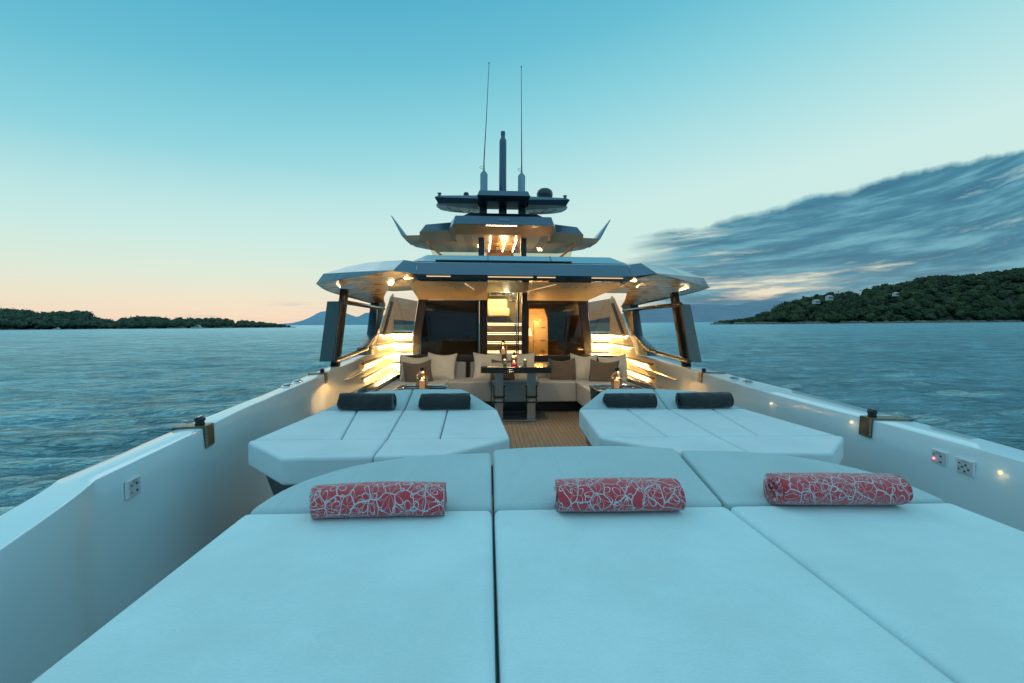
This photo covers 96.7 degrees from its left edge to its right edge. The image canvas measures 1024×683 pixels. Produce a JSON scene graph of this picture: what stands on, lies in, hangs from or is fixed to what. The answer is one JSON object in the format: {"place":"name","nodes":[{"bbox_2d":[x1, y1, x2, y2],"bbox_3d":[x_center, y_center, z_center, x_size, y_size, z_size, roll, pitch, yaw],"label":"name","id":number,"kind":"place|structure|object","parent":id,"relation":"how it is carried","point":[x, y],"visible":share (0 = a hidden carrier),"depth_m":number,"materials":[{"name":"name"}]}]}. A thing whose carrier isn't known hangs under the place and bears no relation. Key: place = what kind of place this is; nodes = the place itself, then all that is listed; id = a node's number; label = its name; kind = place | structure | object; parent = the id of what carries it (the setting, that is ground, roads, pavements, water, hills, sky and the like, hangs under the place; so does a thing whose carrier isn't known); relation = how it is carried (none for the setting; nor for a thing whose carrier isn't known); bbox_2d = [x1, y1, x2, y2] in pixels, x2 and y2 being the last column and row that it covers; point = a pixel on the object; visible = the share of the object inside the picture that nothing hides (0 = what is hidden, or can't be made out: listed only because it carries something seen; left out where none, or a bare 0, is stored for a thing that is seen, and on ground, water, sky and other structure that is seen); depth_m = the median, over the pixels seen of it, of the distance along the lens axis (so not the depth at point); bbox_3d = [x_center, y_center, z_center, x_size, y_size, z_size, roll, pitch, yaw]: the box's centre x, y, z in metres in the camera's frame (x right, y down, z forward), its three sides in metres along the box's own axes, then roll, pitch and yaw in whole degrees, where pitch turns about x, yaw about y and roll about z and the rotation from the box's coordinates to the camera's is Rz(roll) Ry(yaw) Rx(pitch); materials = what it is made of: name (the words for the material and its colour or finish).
{"place":"outdoors","nodes":[
{"label":"outdoors","id":0,"kind":"place"},
{"bbox_2d":[0,325,287,329],"bbox_3d":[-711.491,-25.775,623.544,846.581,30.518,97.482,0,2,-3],"label":"island","id":1,"kind":"structure","parent":0,"point":[33,328],"depth_m":598.55,"materials":[{"name":"green plant"}]},
{"bbox_2d":[0,327,278,329],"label":"island rocks","id":2,"kind":"object","parent":1,"relation":"on","point":[155,328],"visible":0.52,"depth_m":591.91,"materials":[{"name":"grey stone"}]},
{"bbox_2d":[0,308,289,328],"bbox_3d":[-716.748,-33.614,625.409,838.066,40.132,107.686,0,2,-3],"label":"island woodland","id":3,"kind":"object","parent":1,"relation":"on","point":[27,318],"visible":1,"depth_m":604.05,"materials":[{"name":"green plant"}]},
{"bbox_2d":[280,311,414,324],"bbox_3d":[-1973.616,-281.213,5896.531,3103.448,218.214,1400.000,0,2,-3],"label":"mountain","id":4,"kind":"structure","parent":0,"point":[319,319],"depth_m":5399.05,"materials":[{"name":"blue"}]},
{"bbox_2d":[0,322,1023,515],"bbox_3d":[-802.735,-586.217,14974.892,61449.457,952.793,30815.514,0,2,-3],"label":"water","id":5,"kind":"structure","parent":0,"point":[72,401],"depth_m":28.97,"materials":[{"name":"blue liquid"}]},
{"bbox_2d":[191,325,203,328],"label":"motor boat","id":6,"kind":"object","parent":5,"relation":"on","point":[198,327],"visible":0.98,"depth_m":539.24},
{"bbox_2d":[0,62,1023,682],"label":"yacht","id":7,"kind":"object","parent":5,"relation":"on","point":[88,552],"visible":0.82,"depth_m":3.49,"materials":[{"name":"white paint"}]},
{"bbox_2d":[125,475,140,499],"bbox_3d":[-1.488,0.572,1.790,0.014,0.070,0.085,0,2,-11],"label":"control panel","id":8,"kind":"object","parent":7,"relation":"attached to","point":[132,487],"visible":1,"depth_m":1.78,"materials":[{"name":"white plastic"}]},
{"bbox_2d":[171,415,214,447],"bbox_3d":[-1.693,0.480,2.422,0.167,0.166,0.105,0,2,-12],"label":"bulwark saddle","id":9,"kind":"object","parent":7,"relation":"attached to","point":[208,432],"visible":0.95,"depth_m":2.40,"materials":[{"name":"silver metal"}]},
{"bbox_2d":[281,383,292,386],"bbox_3d":[-1.995,0.384,4.035,0.083,0.023,0.156,0,2,-3],"label":"deck fitting","id":10,"kind":"object","parent":7,"relation":"on","point":[287,385],"visible":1,"depth_m":4.00,"materials":[{"name":"metal"}]},
{"bbox_2d":[292,379,302,382],"bbox_3d":[-2.041,0.373,4.333,0.083,0.023,0.156,0,2,-3],"label":"deck fitting","id":11,"kind":"object","parent":7,"relation":"on","point":[297,380],"visible":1,"depth_m":4.29,"materials":[{"name":"metal"}]},
{"bbox_2d":[308,368,327,383],"bbox_3d":[-2.151,0.384,5.052,0.189,0.166,0.105,0,2,-9],"label":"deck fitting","id":12,"kind":"object","parent":7,"relation":"attached to","point":[322,370],"visible":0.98,"depth_m":5.03,"materials":[{"name":"silver metal"}]},
{"bbox_2d":[332,299,384,362],"bbox_3d":[-2.397,-0.208,7.421,0.064,0.834,3.522,0,2,-6],"label":"window frame","id":13,"kind":"structure","parent":7,"relation":"in","point":[336,359],"depth_m":6.02,"materials":[{"name":"brown metal"}]},
{"bbox_2d":[248,389,509,494],"bbox_3d":[-0.696,0.782,2.768,1.326,0.800,1.454,0,2,-3],"label":"sun lounge","id":14,"kind":"object","parent":7,"relation":"on","point":[331,439],"visible":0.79,"depth_m":2.39,"materials":[{"name":"fabric"}]},
{"bbox_2d":[337,393,396,409],"bbox_3d":[-1.007,0.417,3.160,0.389,0.122,0.126,0,2,-1],"label":"bolster pillow","id":15,"kind":"object","parent":14,"relation":"on","point":[367,401],"visible":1,"depth_m":3.11,"materials":[{"name":"black fabric"}]},
{"bbox_2d":[418,393,470,409],"bbox_3d":[-0.471,0.422,3.206,0.361,0.115,0.122,0,2,-5],"label":"bolster pillow","id":16,"kind":"object","parent":14,"relation":"on","point":[431,401],"visible":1,"depth_m":3.16,"materials":[{"name":"black fabric"}]},
{"bbox_2d":[394,385,448,392],"bbox_3d":[-0.967,0.800,4.907,0.556,0.610,0.496,0,2,-3],"label":"side table","id":17,"kind":"object","parent":7,"relation":"on","point":[411,387],"visible":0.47,"depth_m":5.03,"materials":[{"name":"glass"}]},
{"bbox_2d":[416,367,427,388],"bbox_3d":[-0.963,0.392,4.872,0.130,0.241,0.130,0,2,-3],"label":"lantern","id":18,"kind":"object","parent":17,"relation":"on","point":[423,384],"visible":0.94,"depth_m":4.87,"materials":[{"name":"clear glass"}]},
{"bbox_2d":[421,300,478,353],"bbox_3d":[-1.454,-0.185,10.597,1.370,1.570,0.080,0,2,-3],"label":"cabin window","id":19,"kind":"structure","parent":7,"relation":"in","point":[449,326],"depth_m":10.58,"materials":[{"name":"black glass"}]},
{"bbox_2d":[351,354,672,410],"bbox_3d":[0.013,0.656,6.447,3.880,0.800,2.220,0,2,-3],"label":"sofa","id":20,"kind":"object","parent":7,"relation":"on","point":[563,395],"visible":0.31,"depth_m":6.68,"materials":[{"name":"fabric"}]},
{"bbox_2d":[400,354,427,379],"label":"pillow","id":21,"kind":"object","parent":20,"relation":"on","point":[403,358],"visible":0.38,"depth_m":6.86,"materials":[{"name":"beige fabric"}]},
{"bbox_2d":[403,359,433,381],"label":"pillow","id":22,"kind":"object","parent":20,"relation":"on","point":[411,370],"visible":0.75,"depth_m":6.62,"materials":[{"name":"brown fabric"}]},
{"bbox_2d":[428,352,456,379],"bbox_3d":[-1.086,0.387,6.990,0.470,0.435,0.159,2,-10,-5],"label":"pillow","id":23,"kind":"object","parent":20,"relation":"on","point":[442,367],"visible":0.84,"depth_m":6.93,"materials":[{"name":"beige fabric"}]},
{"bbox_2d":[473,352,501,378],"bbox_3d":[-0.382,0.388,7.058,0.454,0.436,0.156,1,-10,-3],"label":"pillow","id":24,"kind":"object","parent":20,"relation":"on","point":[479,359],"visible":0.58,"depth_m":7.01,"materials":[{"name":"beige fabric"}]},
{"bbox_2d":[490,359,514,381],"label":"pillow","id":25,"kind":"object","parent":20,"relation":"on","point":[508,376],"visible":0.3,"depth_m":6.89,"materials":[{"name":"brown fabric"}]},
{"bbox_2d":[506,352,536,378],"bbox_3d":[0.150,0.389,7.106,0.468,0.437,0.155,-2,-10,1],"label":"pillow","id":26,"kind":"object","parent":20,"relation":"on","point":[529,357],"visible":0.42,"depth_m":7.07,"materials":[{"name":"beige fabric"}]},
{"bbox_2d":[548,358,575,379],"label":"pillow","id":27,"kind":"object","parent":20,"relation":"on","point":[563,370],"visible":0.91,"depth_m":6.96,"materials":[{"name":"brown fabric"}]},
{"bbox_2d":[570,353,596,378],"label":"pillow","id":28,"kind":"object","parent":20,"relation":"on","point":[582,367],"visible":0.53,"depth_m":7.07,"materials":[{"name":"beige fabric"}]},
{"bbox_2d":[589,359,619,381],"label":"pillow","id":29,"kind":"object","parent":20,"relation":"on","point":[601,371],"visible":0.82,"depth_m":6.79,"materials":[{"name":"brown fabric"}]},
{"bbox_2d":[598,354,626,380],"bbox_3d":[1.560,0.424,7.064,0.449,0.436,0.158,-7,-15,21],"label":"pillow","id":30,"kind":"object","parent":20,"relation":"on","point":[622,366],"visible":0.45,"depth_m":6.99,"materials":[{"name":"beige fabric"}]},
{"bbox_2d":[481,363,551,420],"bbox_3d":[0.034,0.689,6.330,0.930,0.733,0.780,0,2,-3],"label":"dining table","id":31,"kind":"object","parent":7,"relation":"on","point":[531,370],"visible":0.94,"depth_m":6.14,"materials":[{"name":"black paint"}]},
{"bbox_2d":[499,340,506,354],"bbox_3d":[-0.143,0.095,7.431,0.133,0.246,0.133,0,2,-3],"label":"lantern","id":32,"kind":"object","parent":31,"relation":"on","point":[503,351],"visible":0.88,"depth_m":7.42,"materials":[{"name":"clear glass"}]},
{"bbox_2d":[511,353,517,364],"bbox_3d":[0.030,0.237,6.243,0.094,0.174,0.094,0,2,-3],"label":"lantern","id":33,"kind":"object","parent":31,"relation":"on","point":[515,362],"visible":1,"depth_m":6.27,"materials":[{"name":"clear glass"}]},
{"bbox_2d":[515,293,519,353],"bbox_3d":[-0.194,-0.318,10.600,0.746,2.350,0.120,0,2,-3],"label":"glass door","id":34,"kind":"structure","parent":7,"relation":"in","point":[517,330],"depth_m":10.61,"materials":[{"name":"glass"}]},
{"bbox_2d":[32,446,1023,682],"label":"bow sunpad","id":35,"kind":"object","parent":7,"relation":"on","point":[729,573],"visible":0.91,"depth_m":0.90,"materials":[{"name":"fabric"}]},
{"bbox_2d":[309,481,446,518],"bbox_3d":[-0.367,0.436,1.264,0.368,0.089,0.119,0,2,-5],"label":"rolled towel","id":36,"kind":"object","parent":35,"relation":"on","point":[384,499],"visible":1,"depth_m":1.22,"materials":[{"name":"red fabric"}]},
{"bbox_2d":[554,478,685,511],"bbox_3d":[0.301,0.439,1.302,0.362,0.090,0.124,0,2,-3],"label":"rolled towel","id":37,"kind":"object","parent":35,"relation":"on","point":[613,494],"visible":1,"depth_m":1.25,"materials":[{"name":"red fabric"}]},
{"bbox_2d":[763,472,912,505],"bbox_3d":[0.951,0.439,1.350,0.379,0.093,0.125,0,2,0],"label":"rolled towel","id":38,"kind":"object","parent":35,"relation":"on","point":[854,489],"visible":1,"depth_m":1.30,"materials":[{"name":"red fabric"}]},
{"bbox_2d":[529,301,583,352],"bbox_3d":[1.002,-0.026,10.730,1.430,1.870,0.090,0,2,-3],"label":"cabin window","id":39,"kind":"structure","parent":7,"relation":"in","point":[530,302],"depth_m":10.67,"materials":[{"name":"black glass"}]},
{"bbox_2d":[589,384,643,399],"bbox_3d":[1.150,0.808,5.021,0.556,0.610,0.496,0,2,-3],"label":"side table","id":40,"kind":"object","parent":7,"relation":"on","point":[596,390],"visible":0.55,"depth_m":5.11,"materials":[{"name":"glass"}]},
{"bbox_2d":[610,367,622,388],"bbox_3d":[1.149,0.400,4.986,0.130,0.241,0.129,0,2,-21],"label":"lantern","id":41,"kind":"object","parent":40,"relation":"on","point":[616,383],"visible":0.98,"depth_m":4.98,"materials":[{"name":"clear glass"}]},
{"bbox_2d":[622,302,690,362],"bbox_3d":[2.310,-0.191,7.674,0.064,0.834,3.522,0,2,0],"label":"window frame","id":42,"kind":"structure","parent":7,"relation":"in","point":[679,304],"depth_m":6.46,"materials":[{"name":"brown metal"}]},
{"bbox_2d":[579,389,843,463],"bbox_3d":[1.111,0.788,2.865,1.326,0.800,1.454,0,2,-3],"label":"sun lounge","id":43,"kind":"object","parent":7,"relation":"on","point":[666,422],"visible":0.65,"depth_m":2.61,"materials":[{"name":"fabric"}]},
{"bbox_2d":[602,393,656,407],"bbox_3d":[0.856,0.429,3.300,0.382,0.109,0.117,0,2,-2],"label":"bolster pillow","id":44,"kind":"object","parent":43,"relation":"on","point":[629,400],"visible":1,"depth_m":3.25,"materials":[{"name":"black fabric"}]},
{"bbox_2d":[675,392,733,407],"bbox_3d":[1.396,0.428,3.316,0.406,0.116,0.142,0,2,-6],"label":"bolster pillow","id":45,"kind":"object","parent":43,"relation":"on","point":[705,400],"visible":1,"depth_m":3.26,"materials":[{"name":"black fabric"}]},
{"bbox_2d":[698,368,725,381],"bbox_3d":[2.364,0.398,5.386,0.279,0.166,0.105,0,2,5],"label":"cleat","id":46,"kind":"object","parent":7,"relation":"attached to","point":[700,375],"visible":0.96,"depth_m":5.37,"materials":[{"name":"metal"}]},
{"bbox_2d":[858,408,913,437],"bbox_3d":[2.239,0.491,2.729,0.244,0.166,0.105,0,2,5],"label":"bulwark saddle","id":47,"kind":"object","parent":7,"relation":"attached to","point":[865,424],"visible":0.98,"depth_m":2.72,"materials":[{"name":"silver metal"}]},
{"bbox_2d":[930,448,948,466],"bbox_3d":[2.118,0.576,2.259,0.014,0.070,0.092,0,2,3],"label":"control panel","id":48,"kind":"object","parent":7,"relation":"attached to","point":[939,457],"visible":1,"depth_m":2.25,"materials":[{"name":"white plastic"}]},
{"bbox_2d":[955,457,975,476],"bbox_3d":[2.111,0.585,2.124,0.014,0.070,0.092,0,2,3],"label":"control panel","id":49,"kind":"object","parent":7,"relation":"attached to","point":[964,466],"visible":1,"depth_m":2.12,"materials":[{"name":"white plastic"}]},
{"bbox_2d":[0,0,1023,323],"label":"sky","id":50,"kind":"structure","parent":0,"point":[171,159],"materials":[{"name":"blue"}]},
{"bbox_2d":[589,300,789,322],"bbox_3d":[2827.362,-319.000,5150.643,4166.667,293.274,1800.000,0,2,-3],"label":"mountain","id":51,"kind":"structure","parent":0,"point":[707,313],"depth_m":4644.79,"materials":[{"name":"blue"}]},
{"bbox_2d":[711,280,1023,323],"bbox_3d":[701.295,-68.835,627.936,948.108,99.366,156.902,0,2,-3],"label":"hill","id":52,"kind":"structure","parent":0,"point":[1006,300],"depth_m":557.95,"materials":[{"name":"green plant"}]},
{"bbox_2d":[812,300,820,303],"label":"villa","id":53,"kind":"object","parent":52,"relation":"on","point":[815,301],"visible":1,"depth_m":564.83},
{"bbox_2d":[825,295,832,300],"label":"villa","id":54,"kind":"object","parent":52,"relation":"on","point":[828,297],"visible":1,"depth_m":571.72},
{"bbox_2d":[713,267,1023,323],"bbox_3d":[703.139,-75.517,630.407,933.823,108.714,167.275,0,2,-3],"label":"hillside woodland","id":55,"kind":"object","parent":52,"relation":"on","point":[988,291],"visible":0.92,"depth_m":578.09,"materials":[{"name":"green plant"}]},
{"bbox_2d":[714,320,1022,323],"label":"shore rocks","id":56,"kind":"object","parent":52,"relation":"on","point":[897,321],"visible":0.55,"depth_m":537.98,"materials":[{"name":"grey stone"}]}
]}

